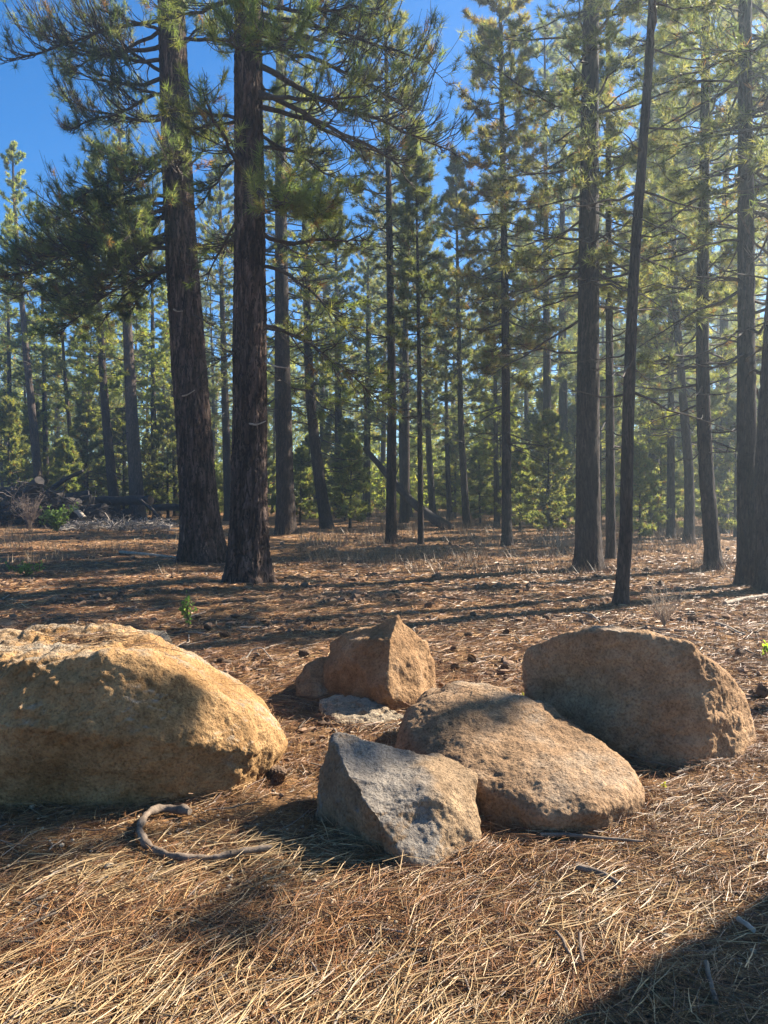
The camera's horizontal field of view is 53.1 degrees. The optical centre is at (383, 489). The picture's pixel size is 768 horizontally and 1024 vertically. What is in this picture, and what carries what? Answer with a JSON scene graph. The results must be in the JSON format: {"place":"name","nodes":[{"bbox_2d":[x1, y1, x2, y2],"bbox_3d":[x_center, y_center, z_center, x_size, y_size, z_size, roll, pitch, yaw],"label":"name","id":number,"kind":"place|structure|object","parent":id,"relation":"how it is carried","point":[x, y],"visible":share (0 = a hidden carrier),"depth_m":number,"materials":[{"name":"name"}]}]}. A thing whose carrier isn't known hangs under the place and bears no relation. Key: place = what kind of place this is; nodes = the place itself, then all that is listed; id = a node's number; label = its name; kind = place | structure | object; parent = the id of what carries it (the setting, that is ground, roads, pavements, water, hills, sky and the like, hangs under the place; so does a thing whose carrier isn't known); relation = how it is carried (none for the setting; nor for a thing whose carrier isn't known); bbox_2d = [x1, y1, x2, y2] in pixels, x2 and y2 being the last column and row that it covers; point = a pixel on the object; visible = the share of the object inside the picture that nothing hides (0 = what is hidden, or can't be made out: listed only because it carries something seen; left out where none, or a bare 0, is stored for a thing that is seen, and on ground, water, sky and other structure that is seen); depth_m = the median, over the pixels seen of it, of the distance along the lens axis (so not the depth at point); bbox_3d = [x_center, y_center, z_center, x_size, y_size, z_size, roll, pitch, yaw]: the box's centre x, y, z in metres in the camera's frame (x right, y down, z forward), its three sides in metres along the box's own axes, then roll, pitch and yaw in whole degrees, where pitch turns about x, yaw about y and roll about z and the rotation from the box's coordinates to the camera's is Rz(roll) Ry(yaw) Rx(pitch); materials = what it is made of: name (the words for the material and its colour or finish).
{"place":"outdoors","nodes":[
{"label":"outdoors","id":0,"kind":"place"},
{"bbox_2d":[0,507,735,575],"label":"dry grass","id":1,"kind":"structure","parent":0,"point":[448,552],"depth_m":18.15,"materials":[{"name":"beige plant"}]},
{"bbox_2d":[0,505,767,1023],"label":"ground","id":2,"kind":"structure","parent":0,"point":[196,823],"depth_m":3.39,"materials":[{"name":"brown plant"}]},
{"bbox_2d":[0,395,33,500],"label":"pine sapling","id":3,"kind":"object","parent":2,"relation":"on","point":[9,413],"visible":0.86,"depth_m":35.87,"materials":[{"name":"green plant"}]},
{"bbox_2d":[0,218,49,517],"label":"pine tree","id":4,"kind":"object","parent":2,"relation":"on","point":[7,361],"visible":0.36,"depth_m":38.90,"materials":[{"name":"green plant"}]},
{"bbox_2d":[7,491,51,528],"bbox_3d":[-13.186,0.736,28.459,1.391,1.494,1.498,0,0,20],"label":"dry shrub","id":5,"kind":"object","parent":2,"relation":"on","point":[27,512],"visible":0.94,"depth_m":28.45,"materials":[{"name":"grey plant"}]},
{"bbox_2d":[0,140,61,491],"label":"pine tree","id":6,"kind":"object","parent":2,"relation":"on","point":[12,156],"visible":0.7,"depth_m":37.87,"materials":[{"name":"green plant"}]},
{"bbox_2d":[2,400,59,501],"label":"pine sapling","id":7,"kind":"object","parent":2,"relation":"on","point":[26,432],"visible":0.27,"depth_m":40.62,"materials":[{"name":"green plant"}]},
{"bbox_2d":[13,232,70,495],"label":"pine tree","id":8,"kind":"object","parent":2,"relation":"on","point":[46,416],"visible":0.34,"depth_m":40.78,"materials":[{"name":"green plant"}]},
{"bbox_2d":[38,502,78,531],"bbox_3d":[-11.234,0.934,26.474,1.297,1.084,1.075,0,0,0],"label":"green shrub","id":9,"kind":"object","parent":2,"relation":"on","point":[57,519],"visible":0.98,"depth_m":26.38,"materials":[{"name":"green plant"}]},
{"bbox_2d":[30,251,98,463],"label":"pine tree","id":10,"kind":"object","parent":2,"relation":"on","point":[65,379],"visible":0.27,"depth_m":40.76,"materials":[{"name":"green plant"}]},
{"bbox_2d":[46,436,89,492],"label":"pine sapling","id":11,"kind":"object","parent":2,"relation":"on","point":[66,446],"visible":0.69,"depth_m":36.74,"materials":[{"name":"green plant"}]},
{"bbox_2d":[19,192,124,483],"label":"pine tree","id":12,"kind":"object","parent":2,"relation":"on","point":[94,363],"visible":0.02,"depth_m":48.04,"materials":[{"name":"green plant"}]},
{"bbox_2d":[0,477,178,531],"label":"slash brush","id":13,"kind":"object","parent":2,"relation":"on","point":[163,525],"visible":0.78,"depth_m":29.95,"materials":[{"name":"grey wood"}]},
{"bbox_2d":[93,492,153,505],"bbox_3d":[-10.983,0.610,32.086,3.066,1.068,0.461,0,0,23],"label":"log","id":14,"kind":"object","parent":13,"relation":"on","point":[128,500],"visible":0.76,"depth_m":31.82,"materials":[{"name":"grey wood"}]},
{"bbox_2d":[56,291,123,488],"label":"pine tree","id":15,"kind":"object","parent":2,"relation":"on","point":[80,383],"visible":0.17,"depth_m":40.70,"materials":[{"name":"green plant"}]},
{"bbox_2d":[63,393,121,505],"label":"pine sapling","id":16,"kind":"object","parent":2,"relation":"on","point":[85,424],"visible":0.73,"depth_m":38.61,"materials":[{"name":"green plant"}]},
{"bbox_2d":[66,150,147,510],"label":"pine tree","id":17,"kind":"object","parent":2,"relation":"on","point":[104,380],"visible":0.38,"depth_m":35.84,"materials":[{"name":"green plant"}]},
{"bbox_2d":[91,403,154,508],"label":"pine sapling","id":18,"kind":"object","parent":2,"relation":"on","point":[116,431],"visible":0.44,"depth_m":38.64,"materials":[{"name":"green plant"}]},
{"bbox_2d":[78,109,172,517],"bbox_3d":[-12.068,-8.121,35.939,4.460,19.402,3.549,0,0,0],"label":"pine tree","id":19,"kind":"object","parent":2,"relation":"on","point":[134,453],"visible":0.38,"depth_m":35.78,"materials":[{"name":"green plant"}]},
{"bbox_2d":[108,277,165,455],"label":"pine tree","id":20,"kind":"object","parent":2,"relation":"on","point":[138,364],"visible":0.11,"depth_m":59.97,"materials":[{"name":"green plant"}]},
{"bbox_2d":[113,216,173,517],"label":"pine tree","id":21,"kind":"object","parent":2,"relation":"on","point":[153,407],"visible":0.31,"depth_m":40.82,"materials":[{"name":"green plant"}]},
{"bbox_2d":[0,623,287,809],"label":"boulder","id":22,"kind":"object","parent":2,"relation":"on","point":[99,723],"visible":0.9,"depth_m":3.53,"materials":[{"name":"stone"}]},
{"bbox_2d":[0,0,294,564],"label":"pine tree","id":23,"kind":"object","parent":2,"relation":"on","point":[83,240],"visible":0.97,"depth_m":15.18,"materials":[{"name":"green plant"}]},
{"bbox_2d":[139,322,177,503],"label":"pine tree","id":24,"kind":"object","parent":2,"relation":"on","point":[149,403],"visible":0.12,"depth_m":59.79,"materials":[{"name":"green plant"}]},
{"bbox_2d":[142,245,178,515],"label":"pine tree","id":25,"kind":"object","parent":2,"relation":"on","point":[166,366],"visible":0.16,"depth_m":41.85,"materials":[{"name":"green plant"}]},
{"bbox_2d":[143,396,178,517],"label":"pine sapling","id":26,"kind":"object","parent":2,"relation":"on","point":[166,420],"visible":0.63,"depth_m":39.62,"materials":[{"name":"green plant"}]},
{"bbox_2d":[136,804,272,862],"bbox_3d":[-0.803,1.413,3.139,0.694,0.054,0.337,0,0,42],"label":"stick","id":27,"kind":"object","parent":2,"relation":"on","point":[181,809],"visible":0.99,"depth_m":3.02,"materials":[{"name":"grey wood"}]},
{"bbox_2d":[199,269,232,458],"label":"pine tree","id":28,"kind":"object","parent":2,"relation":"on","point":[217,307],"visible":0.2,"depth_m":58.91,"materials":[{"name":"green plant"}]},
{"bbox_2d":[194,151,272,520],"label":"pine tree","id":29,"kind":"object","parent":2,"relation":"on","point":[222,332],"visible":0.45,"depth_m":35.84,"materials":[{"name":"green plant"}]},
{"bbox_2d":[196,0,347,534],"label":"pine tree","id":30,"kind":"object","parent":2,"relation":"on","point":[285,506],"visible":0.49,"depth_m":24.59,"materials":[{"name":"green plant"}]},
{"bbox_2d":[267,349,295,510],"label":"pine tree","id":31,"kind":"object","parent":2,"relation":"on","point":[270,432],"visible":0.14,"depth_m":54.39,"materials":[{"name":"green plant"}]},
{"bbox_2d":[293,444,318,524],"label":"pine sapling","id":32,"kind":"object","parent":2,"relation":"on","point":[307,488],"visible":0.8,"depth_m":32.84,"materials":[{"name":"green plant"}]},
{"bbox_2d":[135,0,489,584],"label":"pine tree","id":33,"kind":"object","parent":2,"relation":"on","point":[248,559],"visible":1,"depth_m":11.79,"materials":[{"name":"green plant"}]},
{"bbox_2d":[295,657,330,701],"bbox_3d":[-0.463,1.372,5.506,0.332,0.342,0.498,0,0,0],"label":"stone","id":34,"kind":"object","parent":2,"relation":"on","point":[309,679],"visible":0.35,"depth_m":5.40,"materials":[{"name":"grey stone"}]},
{"bbox_2d":[265,80,368,529],"bbox_3d":[-2.828,-6.653,27.935,4.555,16.465,4.327,0,0,0],"label":"pine tree","id":35,"kind":"object","parent":2,"relation":"on","point":[323,505],"visible":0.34,"depth_m":27.73,"materials":[{"name":"green plant"}]},
{"bbox_2d":[271,201,362,512],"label":"pine tree","id":36,"kind":"object","parent":2,"relation":"on","point":[321,428],"visible":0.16,"depth_m":48.17,"materials":[{"name":"green plant"}]},
{"bbox_2d":[312,406,353,507],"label":"pine sapling","id":37,"kind":"object","parent":2,"relation":"on","point":[326,431],"visible":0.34,"depth_m":43.96,"materials":[{"name":"green plant"}]},
{"bbox_2d":[292,205,386,517],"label":"pine tree","id":38,"kind":"object","parent":2,"relation":"on","point":[363,414],"visible":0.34,"depth_m":39.79,"materials":[{"name":"green plant"}]},
{"bbox_2d":[326,417,368,520],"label":"pine sapling","id":39,"kind":"object","parent":2,"relation":"on","point":[346,426],"visible":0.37,"depth_m":35.91,"materials":[{"name":"green plant"}]},
{"bbox_2d":[328,431,371,527],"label":"pine sapling","id":40,"kind":"object","parent":2,"relation":"on","point":[357,486],"visible":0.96,"depth_m":29.75,"materials":[{"name":"green plant"}]},
{"bbox_2d":[319,694,402,729],"bbox_3d":[-0.144,1.419,4.856,0.553,0.166,0.386,0,0,0],"label":"stone","id":41,"kind":"object","parent":2,"relation":"on","point":[351,707],"visible":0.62,"depth_m":4.85,"materials":[{"name":"grey stone"}]},
{"bbox_2d":[330,242,396,436],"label":"pine tree","id":42,"kind":"object","parent":2,"relation":"on","point":[354,281],"visible":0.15,"depth_m":59.48,"materials":[{"name":"green plant"}]},
{"bbox_2d":[328,237,410,516],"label":"pine tree","id":43,"kind":"object","parent":2,"relation":"on","point":[367,279],"visible":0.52,"depth_m":41.82,"materials":[{"name":"green plant"}]},
{"bbox_2d":[323,615,435,714],"bbox_3d":[-0.041,1.207,5.415,0.804,0.709,1.013,0,0,0],"label":"boulder","id":44,"kind":"object","parent":2,"relation":"on","point":[389,663],"visible":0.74,"depth_m":5.15,"materials":[{"name":"orange stone"}]},
{"bbox_2d":[0,288,759,514],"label":"wood","id":45,"kind":"object","parent":2,"relation":"on","point":[376,484],"visible":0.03,"depth_m":63.98,"materials":[{"name":"green plant"}]},
{"bbox_2d":[0,759,766,1021],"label":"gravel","id":46,"kind":"structure","parent":2,"relation":"on","point":[666,935],"depth_m":2.75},
{"bbox_2d":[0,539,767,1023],"bbox_3d":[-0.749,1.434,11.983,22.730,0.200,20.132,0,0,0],"label":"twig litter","id":47,"kind":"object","parent":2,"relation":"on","point":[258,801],"visible":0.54,"depth_m":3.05,"materials":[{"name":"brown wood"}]},
{"bbox_2d":[0,523,767,797],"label":"duff","id":48,"kind":"object","parent":2,"relation":"on","point":[356,594],"visible":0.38,"depth_m":9.86,"materials":[{"name":"brown plant"}]},
{"bbox_2d":[350,203,421,509],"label":"pine tree","id":49,"kind":"object","parent":2,"relation":"on","point":[383,453],"visible":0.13,"depth_m":54.79,"materials":[{"name":"green plant"}]},
{"bbox_2d":[326,0,448,543],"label":"pine tree","id":50,"kind":"object","parent":2,"relation":"on","point":[391,469],"visible":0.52,"depth_m":21.79,"materials":[{"name":"green plant"}]},
{"bbox_2d":[357,200,433,516],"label":"pine tree","id":51,"kind":"object","parent":2,"relation":"on","point":[382,294],"visible":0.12,"depth_m":41.82,"materials":[{"name":"green plant"}]},
{"bbox_2d":[315,732,481,872],"bbox_3d":[0.054,1.326,3.329,0.724,0.455,0.819,0,0,0],"label":"boulder","id":52,"kind":"object","parent":2,"relation":"on","point":[397,801],"visible":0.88,"depth_m":3.16,"materials":[{"name":"grey stone"}]},
{"bbox_2d":[361,79,455,522],"bbox_3d":[1.163,-8.235,33.627,4.368,19.661,5.466,0,0,-3],"label":"pine tree","id":53,"kind":"object","parent":2,"relation":"on","point":[405,464],"visible":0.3,"depth_m":33.71,"materials":[{"name":"green plant"}]},
{"bbox_2d":[363,447,453,529],"bbox_3d":[0.839,-0.007,27.941,3.621,3.229,0.454,0,0,26],"label":"fallen trunk","id":54,"kind":"object","parent":2,"relation":"on","point":[429,515],"visible":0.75,"depth_m":27.68,"materials":[{"name":"wood"}]},
{"bbox_2d":[382,115,456,543],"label":"pine tree","id":55,"kind":"object","parent":2,"relation":"on","point":[417,277],"visible":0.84,"depth_m":20.91,"materials":[{"name":"green plant"}]},
{"bbox_2d":[396,231,456,513],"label":"pine tree","id":56,"kind":"object","parent":2,"relation":"on","point":[430,472],"visible":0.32,"depth_m":37.86,"materials":[{"name":"green plant"}]},
{"bbox_2d":[410,372,444,490],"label":"pine tree","id":57,"kind":"object","parent":2,"relation":"on","point":[424,455],"visible":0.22,"depth_m":49.98,"materials":[{"name":"green plant"}]},
{"bbox_2d":[410,266,478,520],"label":"pine tree","id":58,"kind":"object","parent":2,"relation":"on","point":[447,422],"visible":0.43,"depth_m":36.88,"materials":[{"name":"green plant"}]},
{"bbox_2d":[429,284,481,511],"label":"pine tree","id":59,"kind":"object","parent":2,"relation":"on","point":[465,392],"visible":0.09,"depth_m":49.93,"materials":[{"name":"green plant"}]},
{"bbox_2d":[421,160,494,528],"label":"pine tree","id":60,"kind":"object","parent":2,"relation":"on","point":[454,377],"visible":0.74,"depth_m":28.49,"materials":[{"name":"green plant"}]},
{"bbox_2d":[434,406,481,517],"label":"pine sapling","id":61,"kind":"object","parent":2,"relation":"on","point":[455,479],"visible":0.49,"depth_m":39.68,"materials":[{"name":"green plant"}]},
{"bbox_2d":[457,443,499,521],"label":"pine sapling","id":62,"kind":"object","parent":2,"relation":"on","point":[479,484],"visible":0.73,"depth_m":32.79,"materials":[{"name":"green plant"}]},
{"bbox_2d":[468,393,521,516],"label":"pine sapling","id":63,"kind":"object","parent":2,"relation":"on","point":[488,425],"visible":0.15,"depth_m":37.97,"materials":[{"name":"green plant"}]},
{"bbox_2d":[463,253,528,527],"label":"pine tree","id":64,"kind":"object","parent":2,"relation":"on","point":[488,446],"visible":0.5,"depth_m":29.90,"materials":[{"name":"green plant"}]},
{"bbox_2d":[455,170,541,494],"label":"pine tree","id":65,"kind":"object","parent":2,"relation":"on","point":[496,207],"visible":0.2,"depth_m":44.00,"materials":[{"name":"green plant"}]},
{"bbox_2d":[434,0,577,545],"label":"pine tree","id":66,"kind":"object","parent":2,"relation":"on","point":[494,190],"visible":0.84,"depth_m":19.48,"materials":[{"name":"green plant"}]},
{"bbox_2d":[469,209,555,428],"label":"pine tree","id":67,"kind":"object","parent":2,"relation":"on","point":[530,395],"visible":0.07,"depth_m":44.92,"materials":[{"name":"green plant"}]},
{"bbox_2d":[493,444,538,531],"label":"pine sapling","id":68,"kind":"object","parent":2,"relation":"on","point":[525,517],"visible":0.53,"depth_m":26.84,"materials":[{"name":"green plant"}]},
{"bbox_2d":[395,681,644,838],"bbox_3d":[0.576,1.316,3.966,1.025,0.502,1.619,0,0,-38],"label":"boulder","id":69,"kind":"object","parent":2,"relation":"on","point":[551,770],"visible":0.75,"depth_m":3.57,"materials":[{"name":"brown stone"}]},
{"bbox_2d":[481,214,558,469],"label":"pine tree","id":70,"kind":"object","parent":2,"relation":"on","point":[525,397],"visible":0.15,"depth_m":41.80,"materials":[{"name":"green plant"}]},
{"bbox_2d":[511,411,552,524],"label":"pine sapling","id":71,"kind":"object","parent":2,"relation":"on","point":[533,419],"visible":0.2,"depth_m":32.82,"materials":[{"name":"green plant"}]},
{"bbox_2d":[513,377,573,506],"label":"pine sapling","id":72,"kind":"object","parent":2,"relation":"on","point":[538,394],"visible":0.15,"depth_m":36.89,"materials":[{"name":"green plant"}]},
{"bbox_2d":[515,408,575,534],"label":"pine sapling","id":73,"kind":"object","parent":2,"relation":"on","point":[547,421],"visible":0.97,"depth_m":24.90,"materials":[{"name":"green plant"}]},
{"bbox_2d":[483,17,611,525],"bbox_3d":[6.691,-8.664,31.372,5.702,20.508,4.556,0,0,-34],"label":"pine tree","id":74,"kind":"object","parent":2,"relation":"on","point":[548,376],"visible":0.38,"depth_m":30.91,"materials":[{"name":"green plant"}]},
{"bbox_2d":[534,430,575,520],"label":"pine sapling","id":75,"kind":"object","parent":2,"relation":"on","point":[563,436],"visible":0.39,"depth_m":29.92,"materials":[{"name":"green plant"}]},
{"bbox_2d":[507,18,628,522],"bbox_3d":[8.121,-9.565,34.153,6.222,22.381,4.972,0,0,-13],"label":"pine tree","id":76,"kind":"object","parent":2,"relation":"on","point":[564,384],"visible":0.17,"depth_m":33.74,"materials":[{"name":"green plant"}]},
{"bbox_2d":[532,171,613,425],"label":"pine tree","id":77,"kind":"object","parent":2,"relation":"on","point":[575,211],"visible":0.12,"depth_m":43.96,"materials":[{"name":"green plant"}]},
{"bbox_2d":[553,403,605,520],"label":"pine sapling","id":78,"kind":"object","parent":2,"relation":"on","point":[571,411],"visible":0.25,"depth_m":33.67,"materials":[{"name":"green plant"}]},
{"bbox_2d":[539,832,642,841],"bbox_3d":[0.844,1.417,3.143,0.411,0.019,0.035,0,0,7],"label":"stick","id":79,"kind":"object","parent":2,"relation":"on","point":[545,834],"visible":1,"depth_m":3.14,"materials":[{"name":"brown wood"}]},
{"bbox_2d":[570,371,621,526],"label":"pine sapling","id":80,"kind":"object","parent":2,"relation":"on","point":[617,416],"visible":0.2,"depth_m":30.74,"materials":[{"name":"green plant"}]},
{"bbox_2d":[462,0,737,570],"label":"pine tree","id":81,"kind":"object","parent":2,"relation":"on","point":[588,542],"visible":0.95,"depth_m":13.93,"materials":[{"name":"green plant"}]},
{"bbox_2d":[567,215,639,502],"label":"pine tree","id":82,"kind":"object","parent":2,"relation":"on","point":[603,334],"visible":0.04,"depth_m":51.26,"materials":[{"name":"green plant"}]},
{"bbox_2d":[550,0,675,559],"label":"pine tree","id":83,"kind":"object","parent":2,"relation":"on","point":[607,315],"visible":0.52,"depth_m":15.62,"materials":[{"name":"green plant"}]},
{"bbox_2d":[522,625,756,768],"bbox_3d":[1.496,1.168,4.629,1.350,0.803,1.130,0,0,24],"label":"boulder","id":84,"kind":"object","parent":2,"relation":"on","point":[651,695],"visible":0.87,"depth_m":4.17,"materials":[{"name":"beige stone"}]},
{"bbox_2d":[616,441,671,541],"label":"pine sapling","id":85,"kind":"object","parent":2,"relation":"on","point":[642,463],"visible":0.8,"depth_m":20.77,"materials":[{"name":"green plant"}]},
{"bbox_2d":[555,0,734,605],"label":"pine tree","id":86,"kind":"object","parent":2,"relation":"on","point":[621,594],"visible":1,"depth_m":9.82,"materials":[{"name":"brown plant"}]},
{"bbox_2d":[600,128,690,518],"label":"pine tree","id":87,"kind":"object","parent":2,"relation":"on","point":[642,316],"visible":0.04,"depth_m":37.45,"materials":[{"name":"green plant"}]},
{"bbox_2d":[577,4,723,531],"bbox_3d":[9.525,-8.654,27.381,5.702,20.508,4.556,0,0,-45],"label":"pine tree","id":88,"kind":"object","parent":2,"relation":"on","point":[617,346],"visible":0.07,"depth_m":27.01,"materials":[{"name":"green plant"}]},
{"bbox_2d":[633,417,683,532],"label":"pine sapling","id":89,"kind":"object","parent":2,"relation":"on","point":[661,452],"visible":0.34,"depth_m":24.83,"materials":[{"name":"green plant"}]},
{"bbox_2d":[641,584,688,625],"bbox_3d":[2.965,1.214,8.128,0.564,0.460,0.617,0,0,0],"label":"dry shrub","id":90,"kind":"object","parent":2,"relation":"on","point":[664,618],"visible":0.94,"depth_m":8.08,"materials":[{"name":"beige plant"}]},
{"bbox_2d":[605,85,736,537],"bbox_3d":[8.316,-5.190,22.324,3.980,13.489,3.343,0,0,-23],"label":"pine tree","id":91,"kind":"object","parent":2,"relation":"on","point":[669,422],"visible":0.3,"depth_m":22.41,"materials":[{"name":"green plant"}]},
{"bbox_2d":[600,12,764,543],"bbox_3d":[7.843,-5.684,20.456,3.981,14.496,3.860,0,0,-27],"label":"pine tree","id":92,"kind":"object","parent":2,"relation":"on","point":[689,495],"visible":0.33,"depth_m":20.19,"materials":[{"name":"green plant"}]},
{"bbox_2d":[599,0,767,569],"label":"pine tree","id":93,"kind":"object","parent":2,"relation":"on","point":[712,555],"visible":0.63,"depth_m":13.70,"materials":[{"name":"green plant"}]},
{"bbox_2d":[608,0,767,586],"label":"pine tree","id":94,"kind":"object","parent":2,"relation":"on","point":[746,391],"visible":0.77,"depth_m":11.81,"materials":[{"name":"green plant"}]},
{"bbox_2d":[664,376,713,514],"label":"pine sapling","id":95,"kind":"object","parent":2,"relation":"on","point":[679,443],"visible":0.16,"depth_m":32.63,"materials":[{"name":"green plant"}]},
{"bbox_2d":[621,1,767,533],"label":"pine tree","id":96,"kind":"object","parent":2,"relation":"on","point":[724,326],"visible":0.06,"depth_m":25.96,"materials":[{"name":"green plant"}]},
{"bbox_2d":[682,398,735,519],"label":"pine sapling","id":97,"kind":"object","parent":2,"relation":"on","point":[698,515],"visible":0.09,"depth_m":29.95,"materials":[{"name":"green plant"}]},
{"bbox_2d":[664,0,767,591],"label":"pine tree","id":98,"kind":"object","parent":2,"relation":"on","point":[760,579],"visible":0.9,"depth_m":11.04,"materials":[{"name":"green plant"}]},
{"bbox_2d":[695,397,736,536],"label":"pine sapling","id":99,"kind":"object","parent":2,"relation":"on","point":[728,460],"visible":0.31,"depth_m":23.86,"materials":[{"name":"green plant"}]},
{"bbox_2d":[693,0,767,376],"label":"pine tree","id":100,"kind":"object","parent":2,"relation":"on","point":[731,144],"visible":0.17,"depth_m":23.05,"materials":[{"name":"green plant"}]},
{"bbox_2d":[0,0,767,494],"label":"sky","id":101,"kind":"structure","parent":0,"point":[26,118],"materials":[{"name":"blue"}]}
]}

